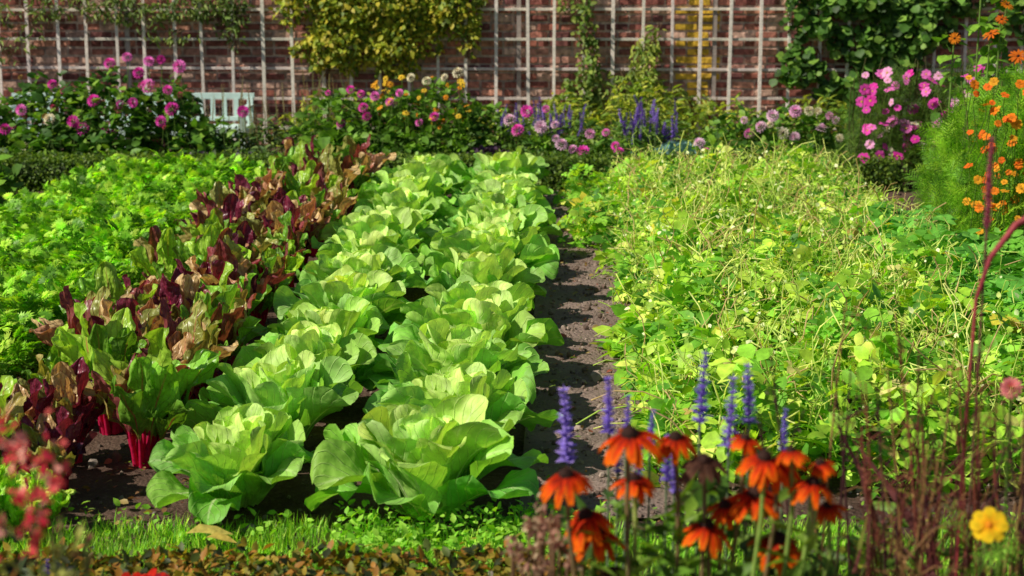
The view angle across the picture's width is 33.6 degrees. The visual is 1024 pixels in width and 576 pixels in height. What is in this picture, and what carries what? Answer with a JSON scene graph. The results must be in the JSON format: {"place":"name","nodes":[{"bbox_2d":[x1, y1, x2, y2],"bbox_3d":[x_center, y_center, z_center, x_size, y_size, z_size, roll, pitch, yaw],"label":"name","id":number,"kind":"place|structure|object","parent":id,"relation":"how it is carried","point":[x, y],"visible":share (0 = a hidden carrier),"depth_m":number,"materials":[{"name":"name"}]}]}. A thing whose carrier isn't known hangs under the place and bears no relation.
{"place":"outdoors","nodes":[
{"label":"outdoors","id":0,"kind":"place"},
{"bbox_2d":[191,76,333,157],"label":"foxtail grass","id":1,"kind":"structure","parent":0,"point":[259,134],"depth_m":15.46,"materials":[{"name":"green plant"}]},
{"bbox_2d":[0,146,1023,575],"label":"ground","id":2,"kind":"structure","parent":0,"point":[130,482],"depth_m":6.16,"materials":[{"name":"soil"}]},
{"bbox_2d":[0,154,23,205],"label":"courgette plant","id":3,"kind":"object","parent":2,"relation":"on","point":[8,184],"visible":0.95,"depth_m":13.69,"materials":[{"name":"green plant"}]},
{"bbox_2d":[0,375,25,457],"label":"chard plant","id":4,"kind":"object","parent":2,"relation":"on","point":[18,399],"visible":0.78,"depth_m":6.15,"materials":[{"name":"green plant"}]},
{"bbox_2d":[0,465,40,542],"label":"lime chard plant","id":5,"kind":"object","parent":2,"relation":"on","point":[15,514],"visible":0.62,"depth_m":5.59,"materials":[{"name":"green plant"}]},
{"bbox_2d":[0,378,56,466],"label":"chard plant","id":6,"kind":"object","parent":2,"relation":"on","point":[34,407],"visible":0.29,"depth_m":6.40,"materials":[{"name":"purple plant"}]},
{"bbox_2d":[0,401,93,575],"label":"snapdragon plant","id":7,"kind":"object","parent":2,"relation":"on","point":[55,482],"visible":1,"depth_m":2.41,"materials":[{"name":"red plant"}]},
{"bbox_2d":[3,406,97,491],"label":"chard plant","id":8,"kind":"object","parent":2,"relation":"on","point":[71,450],"visible":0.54,"depth_m":6.03,"materials":[{"name":"purple plant"}]},
{"bbox_2d":[25,466,76,533],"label":"lime chard plant","id":9,"kind":"object","parent":2,"relation":"on","point":[60,498],"visible":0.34,"depth_m":5.70,"materials":[{"name":"green plant"}]},
{"bbox_2d":[21,343,89,383],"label":"chard plant","id":10,"kind":"object","parent":2,"relation":"on","point":[52,360],"visible":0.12,"depth_m":6.96,"materials":[{"name":"green plant"}]},
{"bbox_2d":[17,356,107,463],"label":"chard plant","id":11,"kind":"object","parent":2,"relation":"on","point":[72,398],"visible":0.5,"depth_m":6.47,"materials":[{"name":"brown plant"}]},
{"bbox_2d":[39,291,95,328],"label":"chard plant","id":12,"kind":"object","parent":2,"relation":"on","point":[90,295],"visible":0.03,"depth_m":7.69,"materials":[{"name":"brown plant"}]},
{"bbox_2d":[0,529,168,575],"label":"dark bedding plant","id":13,"kind":"object","parent":2,"relation":"on","point":[10,568],"visible":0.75,"depth_m":4.27,"materials":[{"name":"red plant"}]},
{"bbox_2d":[29,285,146,346],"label":"chard plant","id":14,"kind":"object","parent":2,"relation":"on","point":[44,333],"visible":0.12,"depth_m":7.44,"materials":[{"name":"brown plant"}]},
{"bbox_2d":[59,261,157,313],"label":"chard plant","id":15,"kind":"object","parent":2,"relation":"on","point":[104,274],"visible":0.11,"depth_m":8.09,"materials":[{"name":"green plant"}]},
{"bbox_2d":[51,299,169,434],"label":"chard plant","id":16,"kind":"object","parent":2,"relation":"on","point":[116,338],"visible":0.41,"depth_m":6.90,"materials":[{"name":"green plant"}]},
{"bbox_2d":[73,293,160,346],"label":"chard plant","id":17,"kind":"object","parent":2,"relation":"on","point":[129,301],"visible":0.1,"depth_m":7.22,"materials":[{"name":"brown plant"}]},
{"bbox_2d":[0,52,248,161],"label":"dahlia plant","id":18,"kind":"object","parent":2,"relation":"on","point":[68,132],"visible":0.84,"depth_m":15.05,"materials":[{"name":"green plant"}]},
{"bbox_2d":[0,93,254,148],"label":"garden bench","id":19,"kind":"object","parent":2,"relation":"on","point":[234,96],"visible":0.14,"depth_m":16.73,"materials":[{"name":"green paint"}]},
{"bbox_2d":[0,149,275,392],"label":"parsley bed","id":20,"kind":"object","parent":2,"relation":"on","point":[57,236],"visible":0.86,"depth_m":10.25,"materials":[{"name":"green plant"}]},
{"bbox_2d":[122,274,160,300],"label":"chard plant","id":21,"kind":"object","parent":2,"relation":"on","point":[145,286],"visible":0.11,"depth_m":8.50,"materials":[{"name":"brown plant"}]},
{"bbox_2d":[72,327,220,468],"bbox_3d":[-1.373,0.419,6.426,0.558,0.564,0.479,0,16,-17],"label":"chard plant","id":22,"kind":"object","parent":2,"relation":"on","point":[148,394],"visible":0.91,"depth_m":6.39,"materials":[{"name":"green plant"}]},
{"bbox_2d":[128,225,201,279],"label":"chard plant","id":23,"kind":"object","parent":2,"relation":"on","point":[155,248],"visible":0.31,"depth_m":9.14,"materials":[{"name":"green plant"}]},
{"bbox_2d":[138,268,219,320],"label":"chard plant","id":24,"kind":"object","parent":2,"relation":"on","point":[180,288],"visible":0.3,"depth_m":8.12,"materials":[{"name":"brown plant"}]},
{"bbox_2d":[137,297,237,399],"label":"chard plant","id":25,"kind":"object","parent":2,"relation":"on","point":[187,338],"visible":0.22,"depth_m":7.08,"materials":[{"name":"brown plant"}]},
{"bbox_2d":[174,209,238,244],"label":"chard plant","id":26,"kind":"object","parent":2,"relation":"on","point":[199,228],"visible":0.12,"depth_m":10.06,"materials":[{"name":"green plant"}]},
{"bbox_2d":[164,224,255,281],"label":"chard plant","id":27,"kind":"object","parent":2,"relation":"on","point":[186,250],"visible":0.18,"depth_m":8.95,"materials":[{"name":"green plant"}]},
{"bbox_2d":[174,255,247,289],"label":"chard plant","id":28,"kind":"object","parent":2,"relation":"on","point":[215,267],"visible":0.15,"depth_m":8.51,"materials":[{"name":"purple plant"}]},
{"bbox_2d":[173,181,254,224],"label":"chard plant","id":29,"kind":"object","parent":2,"relation":"on","point":[219,192],"visible":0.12,"depth_m":10.89,"materials":[{"name":"brown plant"}]},
{"bbox_2d":[180,193,261,232],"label":"chard plant","id":30,"kind":"object","parent":2,"relation":"on","point":[233,205],"visible":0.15,"depth_m":10.50,"materials":[{"name":"purple plant"}]},
{"bbox_2d":[180,282,271,361],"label":"chard plant","id":31,"kind":"object","parent":2,"relation":"on","point":[248,331],"visible":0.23,"depth_m":7.66,"materials":[{"name":"green plant"}]},
{"bbox_2d":[146,402,314,524],"bbox_3d":[-0.929,0.607,5.915,0.672,0.335,0.714,-5,16,-5],"label":"lettuce plant","id":32,"kind":"object","parent":2,"relation":"on","point":[236,457],"visible":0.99,"depth_m":5.83,"materials":[{"name":"green plant"}]},
{"bbox_2d":[199,261,271,335],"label":"chard plant","id":33,"kind":"object","parent":2,"relation":"on","point":[254,300],"visible":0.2,"depth_m":8.34,"materials":[{"name":"green plant"}]},
{"bbox_2d":[185,235,294,335],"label":"chard plant","id":34,"kind":"object","parent":2,"relation":"on","point":[228,249],"visible":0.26,"depth_m":8.67,"materials":[{"name":"brown plant"}]},
{"bbox_2d":[228,181,272,220],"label":"chard plant","id":35,"kind":"object","parent":2,"relation":"on","point":[266,199],"visible":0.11,"depth_m":11.45,"materials":[{"name":"brown plant"}]},
{"bbox_2d":[232,220,278,268],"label":"chard plant","id":36,"kind":"object","parent":2,"relation":"on","point":[243,235],"visible":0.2,"depth_m":9.77,"materials":[{"name":"purple plant"}]},
{"bbox_2d":[234,168,285,198],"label":"chard plant","id":37,"kind":"object","parent":2,"relation":"on","point":[242,180],"visible":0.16,"depth_m":11.76,"materials":[{"name":"brown plant"}]},
{"bbox_2d":[172,342,362,442],"bbox_3d":[-0.906,0.427,6.627,0.720,0.409,0.777,-1,14,17],"label":"lettuce plant","id":38,"kind":"object","parent":2,"relation":"on","point":[305,390],"visible":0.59,"depth_m":6.51,"materials":[{"name":"green plant"}]},
{"bbox_2d":[251,254,295,325],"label":"chard plant","id":39,"kind":"object","parent":2,"relation":"on","point":[260,311],"visible":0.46,"depth_m":8.93,"materials":[{"name":"green plant"}]},
{"bbox_2d":[240,195,319,277],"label":"chard plant","id":40,"kind":"object","parent":2,"relation":"on","point":[275,210],"visible":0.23,"depth_m":10.22,"materials":[{"name":"brown plant"}]},
{"bbox_2d":[249,211,310,286],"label":"chard plant","id":41,"kind":"object","parent":2,"relation":"on","point":[285,233],"visible":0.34,"depth_m":9.84,"materials":[{"name":"green plant"}]},
{"bbox_2d":[257,240,303,289],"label":"chard plant","id":42,"kind":"object","parent":2,"relation":"on","point":[287,262],"visible":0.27,"depth_m":9.49,"materials":[{"name":"green plant"}]},
{"bbox_2d":[274,139,317,167],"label":"chard plant","id":43,"kind":"object","parent":2,"relation":"on","point":[296,154],"visible":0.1,"depth_m":13.06,"materials":[{"name":"green plant"}]},
{"bbox_2d":[0,532,599,575],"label":"hedge","id":44,"kind":"object","parent":2,"relation":"on","point":[376,563],"visible":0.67,"depth_m":4.85,"materials":[{"name":"green plant"}]},
{"bbox_2d":[273,195,331,271],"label":"chard plant","id":45,"kind":"object","parent":2,"relation":"on","point":[307,207],"visible":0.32,"depth_m":10.53,"materials":[{"name":"brown plant"}]},
{"bbox_2d":[277,160,342,197],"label":"chard plant","id":46,"kind":"object","parent":2,"relation":"on","point":[300,183],"visible":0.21,"depth_m":11.90,"materials":[{"name":"green plant"}]},
{"bbox_2d":[232,320,390,389],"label":"lettuce plant","id":47,"kind":"object","parent":2,"relation":"on","point":[356,351],"visible":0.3,"depth_m":7.19,"materials":[{"name":"green plant"}]},
{"bbox_2d":[288,144,357,185],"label":"chard plant","id":48,"kind":"object","parent":2,"relation":"on","point":[329,148],"visible":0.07,"depth_m":12.81,"materials":[{"name":"brown plant"}]},
{"bbox_2d":[308,189,342,256],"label":"chard plant","id":49,"kind":"object","parent":2,"relation":"on","point":[320,200],"visible":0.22,"depth_m":11.08,"materials":[{"name":"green plant"}]},
{"bbox_2d":[254,296,397,347],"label":"lettuce plant","id":50,"kind":"object","parent":2,"relation":"on","point":[357,314],"visible":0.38,"depth_m":7.84,"materials":[{"name":"green plant"}]},
{"bbox_2d":[302,175,357,220],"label":"chard plant","id":51,"kind":"object","parent":2,"relation":"on","point":[336,193],"visible":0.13,"depth_m":11.52,"materials":[{"name":"brown plant"}]},
{"bbox_2d":[302,153,360,193],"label":"chard plant","id":52,"kind":"object","parent":2,"relation":"on","point":[329,168],"visible":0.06,"depth_m":12.35,"materials":[{"name":"green plant"}]},
{"bbox_2d":[273,264,409,334],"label":"lettuce plant","id":53,"kind":"object","parent":2,"relation":"on","point":[338,288],"visible":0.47,"depth_m":8.40,"materials":[{"name":"green plant"}]},
{"bbox_2d":[336,145,375,211],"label":"chard plant","id":54,"kind":"object","parent":2,"relation":"on","point":[346,159],"visible":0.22,"depth_m":12.88,"materials":[{"name":"brown plant"}]},
{"bbox_2d":[296,244,424,282],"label":"lettuce plant","id":55,"kind":"object","parent":2,"relation":"on","point":[394,263],"visible":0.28,"depth_m":9.12,"materials":[{"name":"green plant"}]},
{"bbox_2d":[334,134,396,180],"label":"chard plant","id":56,"kind":"object","parent":2,"relation":"on","point":[373,163],"visible":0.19,"depth_m":13.57,"materials":[{"name":"brown plant"}]},
{"bbox_2d":[316,224,429,271],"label":"lettuce plant","id":57,"kind":"object","parent":2,"relation":"on","point":[381,234],"visible":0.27,"depth_m":9.67,"materials":[{"name":"green plant"}]},
{"bbox_2d":[311,207,441,252],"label":"lettuce plant","id":58,"kind":"object","parent":2,"relation":"on","point":[405,223],"visible":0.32,"depth_m":10.37,"materials":[{"name":"green plant"}]},
{"bbox_2d":[351,187,448,225],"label":"lettuce plant","id":59,"kind":"object","parent":2,"relation":"on","point":[399,197],"visible":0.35,"depth_m":11.57,"materials":[{"name":"green plant"}]},
{"bbox_2d":[354,203,446,246],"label":"lettuce plant","id":60,"kind":"object","parent":2,"relation":"on","point":[440,224],"visible":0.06,"depth_m":11.04,"materials":[{"name":"green plant"}]},
{"bbox_2d":[283,67,520,154],"bbox_3d":[-0.944,-1.479,15.188,2.231,0.990,1.444,0,11,0],"label":"mixed dahlia border","id":61,"kind":"object","parent":2,"relation":"on","point":[429,129],"visible":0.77,"depth_m":15.08,"materials":[{"name":"green plant"}]},
{"bbox_2d":[357,168,463,205],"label":"lettuce plant","id":62,"kind":"object","parent":2,"relation":"on","point":[434,182],"visible":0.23,"depth_m":12.17,"materials":[{"name":"green plant"}]},
{"bbox_2d":[371,158,473,195],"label":"lettuce plant","id":63,"kind":"object","parent":2,"relation":"on","point":[415,167],"visible":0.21,"depth_m":12.84,"materials":[{"name":"green plant"}]},
{"bbox_2d":[304,394,547,518],"bbox_3d":[-0.302,0.585,5.815,0.845,0.407,0.742,-6,12,-15],"label":"lettuce plant","id":64,"kind":"object","parent":2,"relation":"on","point":[449,452],"visible":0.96,"depth_m":5.70,"materials":[{"name":"green plant"}]},
{"bbox_2d":[401,151,470,188],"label":"lettuce plant","id":65,"kind":"object","parent":2,"relation":"on","point":[451,160],"visible":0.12,"depth_m":13.45,"materials":[{"name":"green plant"}]},
{"bbox_2d":[358,318,548,404],"bbox_3d":[-0.244,0.331,7.118,0.802,0.410,0.743,2,11,-4],"label":"lettuce plant","id":66,"kind":"object","parent":2,"relation":"on","point":[403,360],"visible":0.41,"depth_m":7.06,"materials":[{"name":"green plant"}]},
{"bbox_2d":[0,148,911,192],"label":"box hedge","id":67,"kind":"object","parent":2,"relation":"on","point":[38,171],"visible":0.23,"depth_m":14.21,"materials":[{"name":"green plant"}]},
{"bbox_2d":[363,362,561,432],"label":"lettuce plant","id":68,"kind":"object","parent":2,"relation":"on","point":[503,392],"visible":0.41,"depth_m":6.39,"materials":[{"name":"green plant"}]},
{"bbox_2d":[400,274,534,323],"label":"lettuce plant","id":69,"kind":"object","parent":2,"relation":"on","point":[464,287],"visible":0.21,"depth_m":8.28,"materials":[{"name":"green plant"}]},
{"bbox_2d":[378,286,563,351],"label":"lettuce plant","id":70,"kind":"object","parent":2,"relation":"on","point":[505,317],"visible":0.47,"depth_m":7.64,"materials":[{"name":"green plant"}]},
{"bbox_2d":[403,247,546,296],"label":"lettuce plant","id":71,"kind":"object","parent":2,"relation":"on","point":[480,267],"visible":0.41,"depth_m":8.89,"materials":[{"name":"green plant"}]},
{"bbox_2d":[421,216,559,278],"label":"lettuce plant","id":72,"kind":"object","parent":2,"relation":"on","point":[500,238],"visible":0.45,"depth_m":9.49,"materials":[{"name":"green plant"}]},
{"bbox_2d":[435,184,556,224],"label":"lettuce plant","id":73,"kind":"object","parent":2,"relation":"on","point":[446,210],"visible":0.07,"depth_m":11.47,"materials":[{"name":"green plant"}]},
{"bbox_2d":[442,209,549,256],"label":"lettuce plant","id":74,"kind":"object","parent":2,"relation":"on","point":[502,215],"visible":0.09,"depth_m":10.24,"materials":[{"name":"green plant"}]},
{"bbox_2d":[453,146,550,180],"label":"lettuce plant","id":75,"kind":"object","parent":2,"relation":"on","point":[498,163],"visible":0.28,"depth_m":13.32,"materials":[{"name":"green plant"}]},
{"bbox_2d":[453,166,552,194],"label":"lettuce plant","id":76,"kind":"object","parent":2,"relation":"on","point":[525,180],"visible":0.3,"depth_m":12.64,"materials":[{"name":"green plant"}]},
{"bbox_2d":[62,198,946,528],"bbox_3d":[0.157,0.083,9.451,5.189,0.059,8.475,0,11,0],"label":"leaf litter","id":77,"kind":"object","parent":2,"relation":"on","point":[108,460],"visible":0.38,"depth_m":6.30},
{"bbox_2d":[447,193,562,235],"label":"lettuce plant","id":78,"kind":"object","parent":2,"relation":"on","point":[532,215],"visible":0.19,"depth_m":10.86,"materials":[{"name":"green plant"}]},
{"bbox_2d":[456,179,554,213],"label":"lettuce plant","id":79,"kind":"object","parent":2,"relation":"on","point":[495,186],"visible":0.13,"depth_m":11.98,"materials":[{"name":"green plant"}]},
{"bbox_2d":[0,0,1023,144],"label":"bricks","id":80,"kind":"object","parent":2,"relation":"on","point":[473,76],"visible":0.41,"depth_m":17.41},
{"bbox_2d":[769,0,1023,119],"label":"espalier pear","id":81,"kind":"object","parent":80,"relation":"attached to","point":[901,21],"visible":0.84,"depth_m":17.19,"materials":[{"name":"green plant"}]},
{"bbox_2d":[0,0,1023,145],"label":"mortar","id":82,"kind":"object","parent":2,"relation":"on","point":[490,72],"visible":0.2,"depth_m":17.43,"materials":[{"name":"mortar"}]},
{"bbox_2d":[0,0,1023,143],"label":"wooden trellis","id":83,"kind":"object","parent":2,"relation":"on","point":[714,39],"visible":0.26,"depth_m":17.33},
{"bbox_2d":[0,0,254,67],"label":"climbing rose","id":84,"kind":"object","parent":83,"relation":"attached to","point":[193,15],"visible":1,"depth_m":17.21,"materials":[{"name":"green plant"}]},
{"bbox_2d":[267,0,487,79],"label":"climbing hops","id":85,"kind":"object","parent":83,"relation":"attached to","point":[402,27],"visible":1,"depth_m":17.20,"materials":[{"name":"yellow plant"}]},
{"bbox_2d":[543,0,619,128],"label":"climbing clematis","id":86,"kind":"object","parent":83,"relation":"attached to","point":[589,83],"visible":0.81,"depth_m":17.30,"materials":[{"name":"green plant"}]},
{"bbox_2d":[596,23,730,129],"bbox_3d":[1.551,-2.081,17.225,1.413,1.196,0.456,0,11,0],"label":"climbing bean","id":87,"kind":"object","parent":83,"relation":"attached to","point":[652,50],"visible":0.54,"depth_m":17.31,"materials":[{"name":"green plant"}]},
{"bbox_2d":[8,190,1021,575],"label":"soil clods","id":88,"kind":"object","parent":2,"relation":"on","point":[116,454],"visible":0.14,"depth_m":7.25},
{"bbox_2d":[499,492,582,575],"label":"dried seedheads","id":89,"kind":"object","parent":2,"relation":"on","point":[542,524],"visible":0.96,"depth_m":3.43,"materials":[{"name":"brown plant"}]},
{"bbox_2d":[266,76,866,158],"bbox_3d":[0.539,-1.652,16.531,5.993,0.836,0.920,0,11,0],"label":"golden shrub","id":90,"kind":"object","parent":2,"relation":"on","point":[665,103],"visible":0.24,"depth_m":16.47,"materials":[{"name":"green plant"}]},
{"bbox_2d":[472,95,710,159],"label":"salvia plant","id":91,"kind":"object","parent":2,"relation":"on","point":[633,127],"visible":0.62,"depth_m":15.18,"materials":[{"name":"green plant"}]},
{"bbox_2d":[555,351,797,575],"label":"blue salvia plant","id":92,"kind":"object","parent":2,"relation":"on","point":[566,451],"visible":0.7,"depth_m":3.82,"materials":[{"name":"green plant"}]},
{"bbox_2d":[654,140,703,154],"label":"blue kale plant","id":93,"kind":"object","parent":2,"relation":"on","point":[683,145],"visible":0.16,"depth_m":14.70,"materials":[{"name":"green plant"}]},
{"bbox_2d":[503,97,876,161],"bbox_3d":[1.613,-1.341,15.206,3.463,0.744,1.162,0,11,0],"label":"pale dahlia plant","id":94,"kind":"object","parent":2,"relation":"on","point":[762,126],"visible":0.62,"depth_m":15.02,"materials":[{"name":"pink plant"}]},
{"bbox_2d":[530,424,858,575],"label":"rudbeckia plant","id":95,"kind":"object","parent":2,"relation":"on","point":[779,551],"visible":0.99,"depth_m":3.35,"materials":[{"name":"orange plant"}]},
{"bbox_2d":[553,127,1023,500],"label":"bean bed","id":96,"kind":"object","parent":2,"relation":"on","point":[706,292],"visible":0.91,"depth_m":7.74,"materials":[{"name":"green plant"}]},
{"bbox_2d":[823,49,1021,184],"bbox_3d":[4.003,-1.479,14.656,2.566,1.210,1.537,0,11,0],"label":"cosmos plant","id":97,"kind":"object","parent":2,"relation":"on","point":[899,129],"visible":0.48,"depth_m":14.47,"materials":[{"name":"pink plant"}]},
{"bbox_2d":[834,202,1023,375],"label":"strawberry bed","id":98,"kind":"object","parent":2,"relation":"on","point":[1015,242],"visible":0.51,"depth_m":9.17,"materials":[{"name":"green plant"}]},
{"bbox_2d":[904,59,1023,236],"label":"orange cosmos plant","id":99,"kind":"object","parent":2,"relation":"on","point":[958,186],"visible":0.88,"depth_m":10.62,"materials":[{"name":"green plant"}]},
{"bbox_2d":[927,0,1023,170],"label":"sunflower plant","id":100,"kind":"object","parent":2,"relation":"on","point":[997,38],"visible":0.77,"depth_m":12.02,"materials":[{"name":"green plant"}]},
{"bbox_2d":[939,377,1023,575],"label":"marigold plant","id":101,"kind":"object","parent":2,"relation":"on","point":[988,525],"visible":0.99,"depth_m":3.38,"materials":[{"name":"yellow plant"}]},
{"bbox_2d":[0,497,1023,575],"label":"grass","id":102,"kind":"structure","parent":0,"point":[409,537],"depth_m":5.58,"materials":[{"name":"green plant"}]},
{"bbox_2d":[187,524,236,542],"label":"fallen leaf","id":103,"kind":"object","parent":102,"relation":"on","point":[217,532],"visible":0.96,"depth_m":5.47,"materials":[{"name":"yellow plant"}]},
{"bbox_2d":[518,194,675,518],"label":"dirt path","id":104,"kind":"structure","parent":0,"point":[543,401],"depth_m":7.70,"materials":[{"name":"soil"}]},
{"bbox_2d":[733,136,1023,575],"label":"purple fountain grass","id":105,"kind":"object","parent":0,"point":[898,555],"depth_m":3.65,"materials":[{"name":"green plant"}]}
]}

